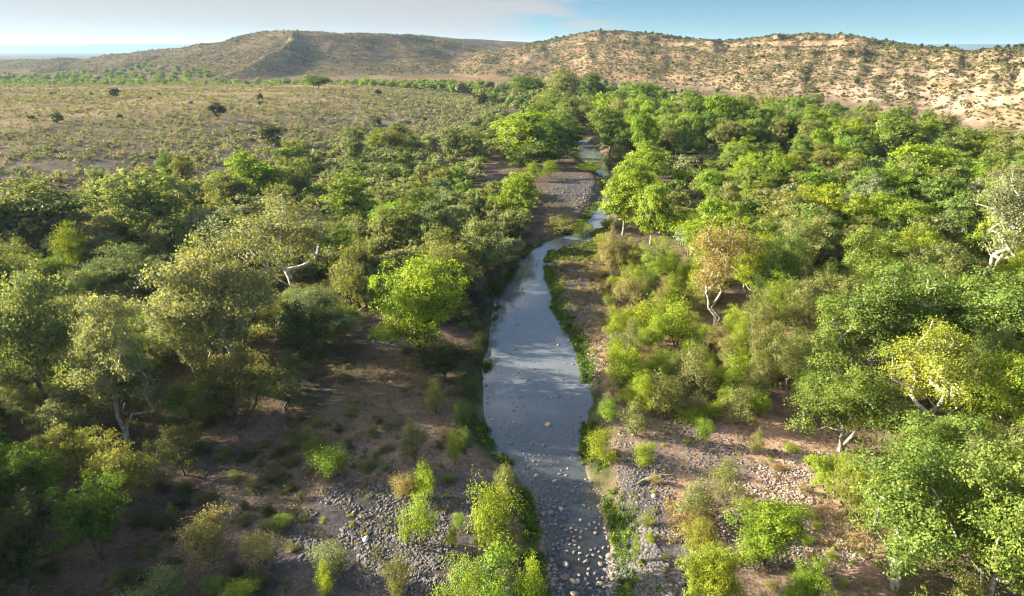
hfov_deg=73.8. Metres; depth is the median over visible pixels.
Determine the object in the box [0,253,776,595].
dry brush
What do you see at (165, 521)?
streamside shrub
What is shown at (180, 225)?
mesquite tree
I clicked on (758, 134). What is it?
cottonwood tree
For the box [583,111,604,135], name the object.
cottonwood tree
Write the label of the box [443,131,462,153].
cottonwood tree
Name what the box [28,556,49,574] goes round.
streamside shrub
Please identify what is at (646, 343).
willow tree
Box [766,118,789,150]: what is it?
cottonwood tree
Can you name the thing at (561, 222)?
streamside shrub
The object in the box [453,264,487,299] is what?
mesquite tree
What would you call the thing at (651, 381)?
streamside shrub
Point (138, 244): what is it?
mesquite tree
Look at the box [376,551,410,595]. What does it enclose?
streamside shrub
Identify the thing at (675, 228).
mesquite tree
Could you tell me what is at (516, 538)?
streamside shrub
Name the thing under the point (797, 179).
mesquite tree
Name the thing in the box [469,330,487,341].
streamside shrub
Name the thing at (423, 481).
streamside shrub
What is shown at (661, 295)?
willow tree
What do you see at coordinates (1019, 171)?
sycamore tree
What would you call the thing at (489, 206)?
mesquite tree
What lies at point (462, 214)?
mesquite tree
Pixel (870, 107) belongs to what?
cottonwood tree
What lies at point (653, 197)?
cottonwood tree
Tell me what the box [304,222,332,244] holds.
mesquite tree
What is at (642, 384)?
willow tree
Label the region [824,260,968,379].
sycamore tree
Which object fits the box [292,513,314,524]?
streamside shrub
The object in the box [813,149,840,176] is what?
cottonwood tree
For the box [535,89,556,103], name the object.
cottonwood tree
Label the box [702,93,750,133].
cottonwood tree
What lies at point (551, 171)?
willow tree
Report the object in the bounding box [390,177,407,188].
mesquite tree
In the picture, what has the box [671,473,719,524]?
streamside shrub
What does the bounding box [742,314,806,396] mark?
willow tree
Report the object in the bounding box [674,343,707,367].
streamside shrub
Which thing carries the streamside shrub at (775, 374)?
on the ground at (330, 399)
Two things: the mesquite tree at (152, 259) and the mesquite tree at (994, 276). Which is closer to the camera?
the mesquite tree at (994, 276)
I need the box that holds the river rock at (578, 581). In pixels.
[574,578,581,584]
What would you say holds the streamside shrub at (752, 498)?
on the ground at (330, 399)
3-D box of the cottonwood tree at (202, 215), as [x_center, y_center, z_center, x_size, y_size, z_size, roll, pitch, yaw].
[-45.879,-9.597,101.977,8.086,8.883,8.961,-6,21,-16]
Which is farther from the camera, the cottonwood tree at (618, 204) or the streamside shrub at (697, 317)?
the cottonwood tree at (618, 204)
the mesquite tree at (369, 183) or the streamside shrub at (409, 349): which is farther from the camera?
the mesquite tree at (369, 183)
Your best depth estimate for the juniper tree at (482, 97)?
367.38 m
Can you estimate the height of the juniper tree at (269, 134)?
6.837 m
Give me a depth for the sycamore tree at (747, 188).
122.93 m
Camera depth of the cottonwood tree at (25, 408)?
54.58 m
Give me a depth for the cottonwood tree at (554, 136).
177.83 m
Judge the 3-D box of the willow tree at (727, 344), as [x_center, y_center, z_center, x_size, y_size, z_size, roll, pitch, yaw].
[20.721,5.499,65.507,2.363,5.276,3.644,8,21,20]
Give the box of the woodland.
[0,61,1022,560]
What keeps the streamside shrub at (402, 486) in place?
on the ground at (330, 399)
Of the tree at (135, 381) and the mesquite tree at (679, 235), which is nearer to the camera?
the tree at (135, 381)
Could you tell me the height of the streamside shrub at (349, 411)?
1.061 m
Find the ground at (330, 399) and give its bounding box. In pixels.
[0,31,1023,595]
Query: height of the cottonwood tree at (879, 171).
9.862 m
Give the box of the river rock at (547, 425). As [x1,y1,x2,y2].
[544,422,551,427]
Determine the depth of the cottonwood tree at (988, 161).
140.64 m
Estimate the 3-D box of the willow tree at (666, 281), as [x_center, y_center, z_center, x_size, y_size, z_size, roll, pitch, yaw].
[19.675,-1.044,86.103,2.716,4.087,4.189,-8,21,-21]
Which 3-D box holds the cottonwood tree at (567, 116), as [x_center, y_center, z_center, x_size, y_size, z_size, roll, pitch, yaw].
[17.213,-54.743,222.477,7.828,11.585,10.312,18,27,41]
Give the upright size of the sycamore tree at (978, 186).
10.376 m
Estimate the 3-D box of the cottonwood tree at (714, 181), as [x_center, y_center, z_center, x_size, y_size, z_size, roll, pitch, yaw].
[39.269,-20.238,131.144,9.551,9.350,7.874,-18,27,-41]
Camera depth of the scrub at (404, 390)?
66.24 m
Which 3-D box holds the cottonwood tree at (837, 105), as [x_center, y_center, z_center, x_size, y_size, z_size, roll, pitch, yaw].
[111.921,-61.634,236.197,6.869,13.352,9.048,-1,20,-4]
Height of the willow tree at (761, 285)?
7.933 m
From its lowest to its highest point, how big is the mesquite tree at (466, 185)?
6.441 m
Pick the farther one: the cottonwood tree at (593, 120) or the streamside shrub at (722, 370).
the cottonwood tree at (593, 120)
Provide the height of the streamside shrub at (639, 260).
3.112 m
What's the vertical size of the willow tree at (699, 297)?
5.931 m
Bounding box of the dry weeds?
[0,180,1023,595]
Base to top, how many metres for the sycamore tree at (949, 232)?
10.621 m
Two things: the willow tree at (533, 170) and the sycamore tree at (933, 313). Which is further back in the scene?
the willow tree at (533, 170)
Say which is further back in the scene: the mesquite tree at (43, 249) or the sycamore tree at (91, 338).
the mesquite tree at (43, 249)
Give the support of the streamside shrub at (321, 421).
on the ground at (330, 399)
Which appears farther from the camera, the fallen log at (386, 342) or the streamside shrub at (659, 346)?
the fallen log at (386, 342)
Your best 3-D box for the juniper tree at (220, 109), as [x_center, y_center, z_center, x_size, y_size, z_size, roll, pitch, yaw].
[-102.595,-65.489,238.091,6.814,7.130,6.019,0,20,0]
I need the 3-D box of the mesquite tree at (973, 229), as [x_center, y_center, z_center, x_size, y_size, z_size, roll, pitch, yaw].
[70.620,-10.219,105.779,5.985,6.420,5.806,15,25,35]
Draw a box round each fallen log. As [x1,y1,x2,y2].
[372,338,405,345]
[636,464,671,485]
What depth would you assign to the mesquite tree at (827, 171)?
145.90 m
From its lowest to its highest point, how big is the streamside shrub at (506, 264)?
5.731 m
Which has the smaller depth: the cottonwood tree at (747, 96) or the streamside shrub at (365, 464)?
the streamside shrub at (365, 464)
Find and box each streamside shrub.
[21,538,47,558]
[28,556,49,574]
[41,556,58,574]
[72,438,113,468]
[105,562,128,587]
[111,556,187,595]
[125,566,148,583]
[126,508,159,528]
[132,541,160,559]
[148,437,162,449]
[149,511,190,530]
[152,479,171,494]
[159,529,178,544]
[162,553,181,567]
[166,502,175,514]
[167,488,239,570]
[174,477,196,495]
[187,438,212,456]
[189,509,226,524]
[195,491,219,505]
[197,573,234,595]
[199,527,221,544]
[214,446,233,459]
[218,576,260,595]
[221,560,242,578]
[222,368,248,385]
[226,468,245,481]
[230,447,261,464]
[234,511,253,526]
[235,526,291,568]
[237,498,249,509]
[240,565,277,590]
[242,473,260,492]
[256,437,272,447]
[258,499,276,516]
[258,511,298,532]
[260,466,289,485]
[267,445,288,457]
[273,479,297,493]
[274,454,303,467]
[281,428,298,439]
[281,434,299,449]
[286,543,300,552]
[291,410,311,422]
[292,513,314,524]
[295,490,308,500]
[297,427,316,438]
[298,435,324,454]
[302,440,355,479]
[303,435,311,446]
[304,536,353,581]
[307,416,332,427]
[310,432,322,442]
[313,557,336,595]
[330,422,343,432]
[338,373,351,380]
[342,405,358,416]
[343,437,354,448]
[355,458,378,473]
[365,423,380,437]
[368,411,381,424]
[371,450,380,459]
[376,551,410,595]
[377,444,394,454]
[378,420,400,431]
[378,458,391,472]
[387,470,417,500]
[392,486,443,546]
[397,415,429,462]
[399,345,413,354]
[402,424,418,435]
[410,452,437,499]
[413,464,437,478]
[424,372,446,413]
[430,546,490,595]
[434,438,445,449]
[437,472,458,484]
[439,388,456,397]
[439,424,457,438]
[443,524,458,545]
[445,428,463,464]
[449,400,473,429]
[451,510,466,529]
[452,230,469,243]
[454,423,474,454]
[455,321,469,328]
[457,372,483,399]
[464,464,527,557]
[466,256,497,276]
[466,297,485,307]
[466,334,486,364]
[467,311,476,319]
[467,531,534,595]
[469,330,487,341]
[470,319,480,325]
[473,325,483,334]
[482,517,525,566]
[488,269,507,297]
[492,461,516,499]
[496,249,520,279]
[514,549,547,595]
[545,212,584,234]
[572,219,597,237]
[574,160,603,171]
[583,424,620,468]
[593,232,606,244]
[593,252,602,262]
[594,265,614,276]
[596,393,618,425]
[599,279,617,294]
[600,218,613,227]
[601,143,626,163]
[601,290,622,302]
[603,293,617,306]
[603,344,625,368]
[604,331,623,354]
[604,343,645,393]
[605,276,616,286]
[605,338,627,355]
[606,319,626,337]
[607,312,627,326]
[607,363,635,384]
[610,269,648,307]
[614,347,640,368]
[614,383,642,406]
[617,396,652,436]
[618,304,637,312]
[620,287,670,341]
[623,306,642,321]
[623,579,635,592]
[625,293,641,302]
[629,242,643,250]
[629,349,639,367]
[630,377,654,404]
[630,531,641,565]
[631,253,644,267]
[631,358,656,377]
[631,440,656,468]
[634,264,647,278]
[634,345,658,362]
[637,508,656,527]
[638,347,647,360]
[639,284,660,299]
[640,353,654,371]
[642,369,659,398]
[643,530,657,542]
[645,270,656,287]
[647,365,696,419]
[647,473,662,485]
[650,287,704,349]
[650,372,672,395]
[651,358,676,377]
[653,340,669,356]
[653,346,673,369]
[662,342,680,356]
[664,271,677,285]
[664,320,680,341]
[667,354,685,375]
[670,347,689,366]
[670,368,685,386]
[671,373,698,383]
[671,386,687,407]
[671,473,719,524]
[672,302,691,318]
[672,339,722,400]
[672,405,707,424]
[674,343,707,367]
[678,337,692,355]
[681,516,720,556]
[685,391,708,414]
[686,311,703,323]
[687,320,699,332]
[688,303,705,315]
[689,332,705,350]
[693,414,717,444]
[695,342,716,365]
[696,323,715,337]
[698,367,718,387]
[699,290,717,305]
[701,332,716,353]
[702,353,718,363]
[702,385,723,400]
[702,398,725,419]
[703,359,726,379]
[705,326,729,351]
[707,453,749,504]
[709,371,730,386]
[712,376,737,407]
[715,365,731,378]
[716,384,759,424]
[722,348,763,390]
[735,346,759,367]
[735,389,763,411]
[742,490,759,503]
[747,426,765,454]
[751,389,773,416]
[762,577,781,592]
[764,362,782,378]
[771,461,791,472]
[782,440,802,452]
[796,480,815,494]
[799,535,814,545]
[802,551,817,563]
[811,520,824,530]
[820,549,840,562]
[840,577,850,588]
[848,542,873,559]
[948,564,992,595]
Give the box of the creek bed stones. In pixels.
[493,423,622,595]
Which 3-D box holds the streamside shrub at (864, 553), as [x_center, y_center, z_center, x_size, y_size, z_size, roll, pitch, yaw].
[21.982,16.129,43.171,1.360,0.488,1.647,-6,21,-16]
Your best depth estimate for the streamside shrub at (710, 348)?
70.15 m
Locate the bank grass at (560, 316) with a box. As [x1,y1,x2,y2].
[460,138,662,595]
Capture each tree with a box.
[0,170,102,257]
[0,194,29,249]
[0,242,39,294]
[0,252,17,283]
[0,258,91,422]
[0,279,12,322]
[0,333,34,367]
[0,365,50,413]
[0,367,42,430]
[0,437,60,481]
[0,441,75,518]
[0,483,51,595]
[2,253,45,272]
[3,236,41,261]
[3,249,39,257]
[6,354,80,399]
[10,259,54,295]
[13,250,78,286]
[15,288,103,364]
[21,381,105,445]
[24,231,43,248]
[24,422,101,480]
[26,284,80,309]
[27,232,63,270]
[36,466,131,560]
[40,220,71,239]
[43,219,93,273]
[44,291,109,316]
[46,111,64,122]
[46,346,160,389]
[49,289,161,441]
[52,270,93,288]
[59,258,124,304]
[62,230,92,261]
[65,212,95,236]
[65,241,172,301]
[72,189,97,203]
[73,255,113,271]
[74,424,161,505]
[75,324,171,413]
[78,208,135,238]
[79,228,125,256]
[80,166,119,209]
[80,206,108,220]
[82,239,126,261]
[86,167,201,251]
[93,201,113,213]
[96,290,144,320]
[103,316,149,337]
[104,208,128,240]
[108,88,120,96]
[110,312,144,339]
[113,252,156,279]
[118,241,163,265]
[121,215,160,242]
[122,164,165,192]
[126,302,180,330]
[129,263,162,293]
[129,309,190,367]
[132,225,301,381]
[132,299,164,314]
[141,274,226,379]
[142,218,192,260]
[142,416,208,475]
[145,250,176,265]
[153,149,190,187]
[154,227,190,250]
[154,372,231,422]
[161,178,195,197]
[165,189,196,203]
[166,151,200,195]
[166,219,190,233]
[169,236,228,267]
[171,203,198,231]
[175,203,208,223]
[176,204,229,251]
[177,338,286,430]
[183,324,255,352]
[187,179,212,194]
[190,187,215,208]
[195,193,276,274]
[200,176,230,205]
[201,171,261,204]
[203,197,236,213]
[206,101,226,118]
[206,149,293,198]
[207,189,340,294]
[211,211,254,240]
[214,242,245,262]
[225,301,260,341]
[241,195,270,212]
[242,293,296,342]
[244,241,276,265]
[247,266,307,288]
[247,346,313,411]
[252,228,291,249]
[256,124,286,143]
[257,288,303,324]
[261,162,279,180]
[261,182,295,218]
[263,292,338,380]
[264,140,309,171]
[271,246,305,270]
[271,283,365,348]
[273,181,304,196]
[280,156,312,199]
[280,282,320,300]
[281,138,314,166]
[284,243,323,263]
[288,194,302,205]
[292,247,328,280]
[293,203,310,220]
[296,195,328,211]
[298,74,333,87]
[298,192,325,211]
[300,213,331,235]
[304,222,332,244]
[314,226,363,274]
[314,262,370,304]
[318,163,378,227]
[320,171,350,191]
[321,230,374,319]
[322,246,379,274]
[324,218,344,234]
[327,222,349,236]
[331,297,365,335]
[338,125,368,149]
[339,213,370,229]
[340,136,370,162]
[340,158,370,173]
[340,220,376,239]
[348,177,376,191]
[359,235,393,255]
[360,185,396,198]
[360,213,377,236]
[360,267,388,300]
[361,264,391,286]
[363,272,412,304]
[364,195,382,217]
[364,247,473,367]
[365,128,391,147]
[367,197,428,250]
[367,246,423,271]
[368,116,381,125]
[368,189,405,203]
[368,197,420,249]
[368,250,396,268]
[378,130,408,149]
[378,186,401,198]
[385,265,416,284]
[388,121,411,141]
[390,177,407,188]
[392,184,412,198]
[394,184,421,199]
[403,226,460,249]
[405,188,449,222]
[406,237,428,253]
[407,179,434,189]
[408,327,477,382]
[411,199,463,243]
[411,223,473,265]
[412,240,478,303]
[418,185,438,200]
[422,300,479,322]
[426,168,453,182]
[427,185,465,209]
[428,214,462,231]
[431,176,453,194]
[438,125,465,163]
[439,165,470,183]
[440,205,481,221]
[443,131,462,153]
[447,207,480,225]
[447,214,502,288]
[451,215,488,235]
[452,177,476,197]
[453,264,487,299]
[456,129,482,156]
[456,187,497,200]
[457,196,481,211]
[459,188,486,212]
[461,127,485,157]
[470,243,503,265]
[473,91,487,104]
[475,180,508,198]
[478,207,511,222]
[480,198,505,214]
[484,193,509,204]
[486,215,512,237]
[487,107,566,161]
[488,216,524,239]
[488,230,525,261]
[491,170,541,215]
[499,208,533,235]
[503,140,568,168]
[505,75,548,92]
[511,191,542,207]
[522,160,544,180]
[526,102,554,114]
[532,116,575,165]
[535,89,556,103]
[538,109,559,128]
[539,91,568,106]
[540,68,589,95]
[540,96,563,111]
[540,160,565,178]
[546,108,577,126]
[546,118,593,157]
[554,98,577,116]
[554,113,575,134]
[555,101,584,123]
[559,97,580,112]
[573,72,605,95]
[574,104,595,132]
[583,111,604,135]
[584,96,598,127]
[586,105,629,157]
[591,93,612,104]
[592,96,623,118]
[596,236,621,266]
[598,165,659,234]
[598,223,624,276]
[602,303,630,338]
[607,98,630,121]
[609,89,630,100]
[610,114,632,140]
[612,127,636,152]
[613,232,631,270]
[616,158,655,195]
[618,259,640,294]
[619,81,662,102]
[619,316,640,355]
[623,98,643,111]
[623,99,638,120]
[623,137,676,178]
[625,89,646,103]
[625,236,643,264]
[625,367,657,414]
[626,326,661,350]
[627,180,675,244]
[628,265,646,293]
[629,110,658,150]
[632,92,647,104]
[633,210,664,233]
[635,125,660,149]
[636,98,659,117]
[639,233,683,294]
[640,95,660,114]
[641,306,674,350]
[641,348,672,383]
[652,285,670,311]
[653,126,677,153]
[654,99,678,113]
[655,99,676,119]
[655,111,683,147]
[655,210,685,231]
[655,275,676,296]
[657,248,668,274]
[659,114,675,148]
[663,190,690,213]
[663,273,678,302]
[664,100,689,118]
[664,205,696,222]
[666,243,683,277]
[667,209,703,238]
[670,114,701,158]
[672,538,748,595]
[673,218,700,256]
[673,288,693,307]
[674,188,696,201]
[675,257,693,294]
[677,215,767,325]
[677,255,693,289]
[678,86,712,121]
[678,111,706,155]
[680,206,761,271]
[681,108,693,114]
[682,211,701,259]
[685,251,703,283]
[685,261,706,304]
[687,177,706,188]
[687,180,706,199]
[688,268,716,310]
[690,192,726,213]
[691,165,723,185]
[692,203,715,217]
[692,223,708,257]
[693,113,705,142]
[694,168,736,199]
[695,110,724,148]
[695,194,738,233]
[697,173,743,217]
[698,158,726,171]
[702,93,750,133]
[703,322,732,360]
[707,118,745,149]
[707,250,742,296]
[708,116,746,140]
[715,330,741,371]
[717,139,738,161]
[717,142,760,170]
[717,151,741,171]
[719,492,819,568]
[721,304,744,335]
[724,135,760,151]
[724,197,779,224]
[725,160,764,194]
[726,172,744,192]
[728,319,756,360]
[730,229,781,304]
[731,163,776,199]
[732,93,756,109]
[732,311,755,350]
[733,281,796,357]
[735,150,771,165]
[736,117,750,141]
[736,172,780,201]
[739,98,759,117]
[739,107,772,147]
[739,126,774,150]
[740,368,772,406]
[742,152,770,170]
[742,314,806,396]
[744,188,787,214]
[745,276,770,336]
[747,213,784,254]
[748,189,828,226]
[749,234,815,321]
[751,108,773,122]
[752,93,768,110]
[753,142,784,161]
[753,335,773,364]
[754,263,810,345]
[756,195,832,252]
[758,94,785,115]
[759,153,792,190]
[762,99,780,110]
[763,106,780,118]
[765,200,849,266]
[766,111,806,150]
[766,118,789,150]
[766,152,805,180]
[768,212,841,279]
[768,331,822,372]
[769,320,819,390]
[771,188,824,223]
[774,180,810,192]
[777,554,836,595]
[778,96,794,114]
[779,276,822,340]
[780,96,810,115]
[781,105,806,119]
[781,263,872,342]
[782,349,927,451]
[783,170,814,184]
[783,183,811,189]
[785,96,807,114]
[787,184,804,193]
[787,359,838,413]
[788,110,802,145]
[788,133,817,159]
[790,149,816,173]
[793,113,829,149]
[793,162,846,189]
[796,120,829,150]
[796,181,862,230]
[796,269,820,292]
[797,107,825,137]
[797,182,829,204]
[801,93,824,108]
[802,288,913,382]
[802,449,852,491]
[804,143,838,182]
[805,103,820,109]
[807,139,833,158]
[808,140,846,158]
[808,258,839,294]
[811,128,833,144]
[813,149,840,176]
[815,102,843,116]
[818,110,833,125]
[819,106,832,124]
[819,168,839,183]
[820,444,891,513]
[823,121,843,134]
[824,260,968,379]
[826,108,844,125]
[826,109,877,136]
[826,115,850,143]
[827,154,867,186]
[828,245,868,281]
[829,100,846,116]
[829,151,848,171]
[831,133,864,156]
[832,268,851,324]
[833,127,856,150]
[833,186,851,203]
[833,213,885,255]
[834,195,849,214]
[834,224,880,253]
[837,374,897,423]
[840,115,870,144]
[840,224,916,298]
[840,431,990,591]
[841,191,886,234]
[842,151,868,171]
[843,135,876,163]
[844,167,887,194]
[844,170,897,204]
[849,110,868,139]
[851,104,864,110]
[857,165,902,186]
[858,106,935,158]
[859,103,884,116]
[861,108,881,136]
[863,276,951,367]
[864,479,953,545]
[866,192,906,228]
[868,161,922,201]
[868,449,936,511]
[869,256,948,325]
[870,120,898,145]
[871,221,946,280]
[872,188,912,207]
[873,197,935,240]
[873,311,985,420]
[877,409,998,503]
[878,221,894,231]
[882,153,930,201]
[884,397,959,459]
[886,142,961,190]
[890,104,918,119]
[890,242,995,311]
[895,199,939,226]
[896,341,949,410]
[900,208,969,263]
[903,161,933,203]
[908,134,938,150]
[908,200,942,214]
[913,173,967,211]
[914,107,937,130]
[917,116,944,143]
[918,369,958,411]
[920,165,938,200]
[921,159,967,208]
[924,134,954,158]
[925,274,992,334]
[928,111,964,139]
[928,479,995,566]
[932,147,959,165]
[932,331,971,371]
[935,133,974,157]
[937,187,994,237]
[939,349,1023,445]
[940,432,1023,595]
[941,211,957,233]
[945,126,985,145]
[946,431,999,515]
[947,124,1021,147]
[947,265,1023,347]
[948,328,989,364]
[949,340,1000,417]
[952,150,980,166]
[952,232,998,272]
[952,327,1009,412]
[956,161,977,188]
[958,169,1007,219]
[959,183,974,193]
[961,267,991,288]
[963,162,994,191]
[964,161,1023,278]
[964,216,986,237]
[965,139,994,159]
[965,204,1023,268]
[965,229,997,257]
[966,320,1022,396]
[969,135,994,148]
[971,178,1003,233]
[972,259,1016,326]
[973,270,1007,285]
[974,151,1018,165]
[974,154,1002,171]
[974,420,1014,464]
[975,383,1023,430]
[977,420,1023,503]
[978,322,1022,372]
[979,200,1022,236]
[980,362,1022,430]
[981,141,1016,170]
[982,163,1019,186]
[983,439,1023,477]
[984,236,1016,266]
[984,335,1023,370]
[991,133,1022,153]
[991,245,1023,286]
[994,355,1023,397]
[996,143,1023,159]
[1000,57,1008,62]
[1002,150,1023,173]
[1003,160,1023,179]
[1005,250,1023,271]
[1012,131,1023,155]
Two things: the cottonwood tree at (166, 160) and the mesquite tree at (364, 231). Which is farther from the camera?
the cottonwood tree at (166, 160)
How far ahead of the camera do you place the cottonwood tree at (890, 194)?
115.87 m
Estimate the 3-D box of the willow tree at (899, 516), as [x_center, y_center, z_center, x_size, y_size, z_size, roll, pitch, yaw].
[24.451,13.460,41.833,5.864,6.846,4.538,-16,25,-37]
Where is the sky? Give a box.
[0,0,1023,44]
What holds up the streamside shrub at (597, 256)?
on the ground at (330, 399)
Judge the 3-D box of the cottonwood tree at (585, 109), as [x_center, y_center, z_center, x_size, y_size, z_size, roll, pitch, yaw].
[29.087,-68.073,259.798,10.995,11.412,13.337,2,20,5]
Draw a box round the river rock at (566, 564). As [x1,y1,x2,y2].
[563,561,568,568]
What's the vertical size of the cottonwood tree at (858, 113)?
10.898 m
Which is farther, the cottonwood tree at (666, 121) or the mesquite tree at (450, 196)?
the cottonwood tree at (666, 121)
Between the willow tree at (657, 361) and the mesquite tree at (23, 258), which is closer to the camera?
the willow tree at (657, 361)
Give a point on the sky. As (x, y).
(22, 22)
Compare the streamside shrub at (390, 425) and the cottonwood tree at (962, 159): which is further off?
the cottonwood tree at (962, 159)
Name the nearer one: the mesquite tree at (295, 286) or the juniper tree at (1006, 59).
the mesquite tree at (295, 286)
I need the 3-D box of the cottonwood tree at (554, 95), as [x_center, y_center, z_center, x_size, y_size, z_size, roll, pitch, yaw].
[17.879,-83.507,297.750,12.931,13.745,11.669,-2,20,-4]
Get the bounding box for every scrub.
[0,29,1023,127]
[0,82,503,208]
[254,176,858,582]
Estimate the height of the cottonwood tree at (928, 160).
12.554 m
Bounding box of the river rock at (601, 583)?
[596,581,603,586]
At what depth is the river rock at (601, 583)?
42.07 m
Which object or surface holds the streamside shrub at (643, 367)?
on the ground at (330, 399)
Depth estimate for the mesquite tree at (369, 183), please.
138.15 m
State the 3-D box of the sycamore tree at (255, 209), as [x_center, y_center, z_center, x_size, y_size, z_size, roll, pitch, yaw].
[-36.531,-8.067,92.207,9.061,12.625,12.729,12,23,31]
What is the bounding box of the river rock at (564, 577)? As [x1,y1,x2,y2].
[560,574,569,580]
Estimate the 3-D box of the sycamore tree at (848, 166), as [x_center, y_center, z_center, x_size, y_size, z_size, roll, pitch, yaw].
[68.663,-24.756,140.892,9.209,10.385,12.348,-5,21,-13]
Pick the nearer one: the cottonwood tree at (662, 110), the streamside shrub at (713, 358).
the streamside shrub at (713, 358)
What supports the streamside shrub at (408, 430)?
on the ground at (330, 399)
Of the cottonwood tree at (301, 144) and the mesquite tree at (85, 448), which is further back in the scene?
the cottonwood tree at (301, 144)
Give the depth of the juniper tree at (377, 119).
261.96 m
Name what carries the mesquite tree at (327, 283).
on the ground at (330, 399)
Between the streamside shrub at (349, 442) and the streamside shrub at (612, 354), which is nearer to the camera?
the streamside shrub at (349, 442)
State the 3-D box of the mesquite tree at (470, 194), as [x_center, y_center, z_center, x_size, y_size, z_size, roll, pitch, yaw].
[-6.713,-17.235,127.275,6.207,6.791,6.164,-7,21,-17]
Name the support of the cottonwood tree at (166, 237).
on the ground at (330, 399)
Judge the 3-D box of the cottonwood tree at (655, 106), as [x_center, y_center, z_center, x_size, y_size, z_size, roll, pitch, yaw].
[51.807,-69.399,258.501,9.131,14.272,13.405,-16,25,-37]
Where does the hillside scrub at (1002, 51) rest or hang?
on the ground at (330, 399)
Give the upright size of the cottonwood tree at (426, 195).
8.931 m
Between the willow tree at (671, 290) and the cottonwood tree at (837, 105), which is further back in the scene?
the cottonwood tree at (837, 105)
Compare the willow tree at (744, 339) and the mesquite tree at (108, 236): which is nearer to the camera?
the willow tree at (744, 339)
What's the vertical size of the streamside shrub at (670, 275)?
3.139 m
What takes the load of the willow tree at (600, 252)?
on the ground at (330, 399)
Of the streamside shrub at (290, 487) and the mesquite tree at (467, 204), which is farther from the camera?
the mesquite tree at (467, 204)
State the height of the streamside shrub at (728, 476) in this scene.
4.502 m
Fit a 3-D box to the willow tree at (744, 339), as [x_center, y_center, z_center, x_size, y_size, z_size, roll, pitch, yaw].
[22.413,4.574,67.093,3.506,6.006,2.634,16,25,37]
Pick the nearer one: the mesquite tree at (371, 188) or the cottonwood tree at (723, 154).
the mesquite tree at (371, 188)
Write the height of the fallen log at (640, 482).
0.435 m
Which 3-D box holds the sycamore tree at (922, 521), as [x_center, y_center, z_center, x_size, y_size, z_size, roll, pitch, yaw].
[22.507,12.275,38.654,7.277,11.132,8.498,12,23,31]
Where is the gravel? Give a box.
[202,176,875,595]
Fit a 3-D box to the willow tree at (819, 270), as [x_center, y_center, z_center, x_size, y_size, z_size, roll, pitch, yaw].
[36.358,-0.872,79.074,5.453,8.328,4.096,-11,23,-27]
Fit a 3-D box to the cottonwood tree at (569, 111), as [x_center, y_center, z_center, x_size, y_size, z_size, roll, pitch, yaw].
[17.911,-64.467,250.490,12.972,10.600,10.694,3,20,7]
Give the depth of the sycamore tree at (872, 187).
121.75 m
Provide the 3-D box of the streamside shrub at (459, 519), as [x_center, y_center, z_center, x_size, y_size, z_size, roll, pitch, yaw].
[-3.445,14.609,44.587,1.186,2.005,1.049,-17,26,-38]
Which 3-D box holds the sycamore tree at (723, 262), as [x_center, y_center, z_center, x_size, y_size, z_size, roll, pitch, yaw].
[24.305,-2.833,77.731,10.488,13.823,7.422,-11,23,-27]
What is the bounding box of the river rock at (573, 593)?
[570,591,578,595]
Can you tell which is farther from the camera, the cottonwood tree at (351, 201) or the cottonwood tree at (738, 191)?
the cottonwood tree at (738, 191)
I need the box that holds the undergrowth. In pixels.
[0,132,1022,595]
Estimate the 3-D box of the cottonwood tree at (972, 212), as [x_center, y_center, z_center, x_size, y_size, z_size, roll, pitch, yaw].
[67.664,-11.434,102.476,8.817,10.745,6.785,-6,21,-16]
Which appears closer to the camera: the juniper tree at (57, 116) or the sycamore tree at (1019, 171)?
the sycamore tree at (1019, 171)
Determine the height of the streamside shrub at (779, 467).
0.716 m
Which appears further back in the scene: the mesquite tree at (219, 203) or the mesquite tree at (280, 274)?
the mesquite tree at (219, 203)
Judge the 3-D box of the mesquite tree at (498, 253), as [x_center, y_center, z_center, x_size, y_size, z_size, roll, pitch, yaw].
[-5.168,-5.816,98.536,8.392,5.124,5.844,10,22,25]
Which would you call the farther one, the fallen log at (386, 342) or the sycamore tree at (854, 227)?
the sycamore tree at (854, 227)
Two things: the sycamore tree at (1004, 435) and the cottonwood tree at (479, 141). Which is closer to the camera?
the sycamore tree at (1004, 435)
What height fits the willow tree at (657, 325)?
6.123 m
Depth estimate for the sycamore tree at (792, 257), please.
75.99 m
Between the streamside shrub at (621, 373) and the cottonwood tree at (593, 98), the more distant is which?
the cottonwood tree at (593, 98)
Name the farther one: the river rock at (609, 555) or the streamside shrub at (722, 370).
the streamside shrub at (722, 370)
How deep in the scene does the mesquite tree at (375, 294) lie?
80.78 m
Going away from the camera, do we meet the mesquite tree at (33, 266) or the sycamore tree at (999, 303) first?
the sycamore tree at (999, 303)
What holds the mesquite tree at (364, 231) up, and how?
on the ground at (330, 399)
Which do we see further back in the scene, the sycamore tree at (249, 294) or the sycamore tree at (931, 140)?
the sycamore tree at (931, 140)
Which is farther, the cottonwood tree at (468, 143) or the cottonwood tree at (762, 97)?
the cottonwood tree at (762, 97)
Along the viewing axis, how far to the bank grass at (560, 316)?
58.16 m
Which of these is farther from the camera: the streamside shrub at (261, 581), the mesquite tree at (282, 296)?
the mesquite tree at (282, 296)
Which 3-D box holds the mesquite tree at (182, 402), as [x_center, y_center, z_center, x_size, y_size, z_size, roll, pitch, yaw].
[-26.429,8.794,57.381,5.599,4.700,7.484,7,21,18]
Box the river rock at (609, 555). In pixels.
[605,553,613,557]
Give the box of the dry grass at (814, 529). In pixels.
[543,199,875,551]
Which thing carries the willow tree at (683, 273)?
on the ground at (330, 399)
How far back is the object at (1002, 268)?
80.24 m

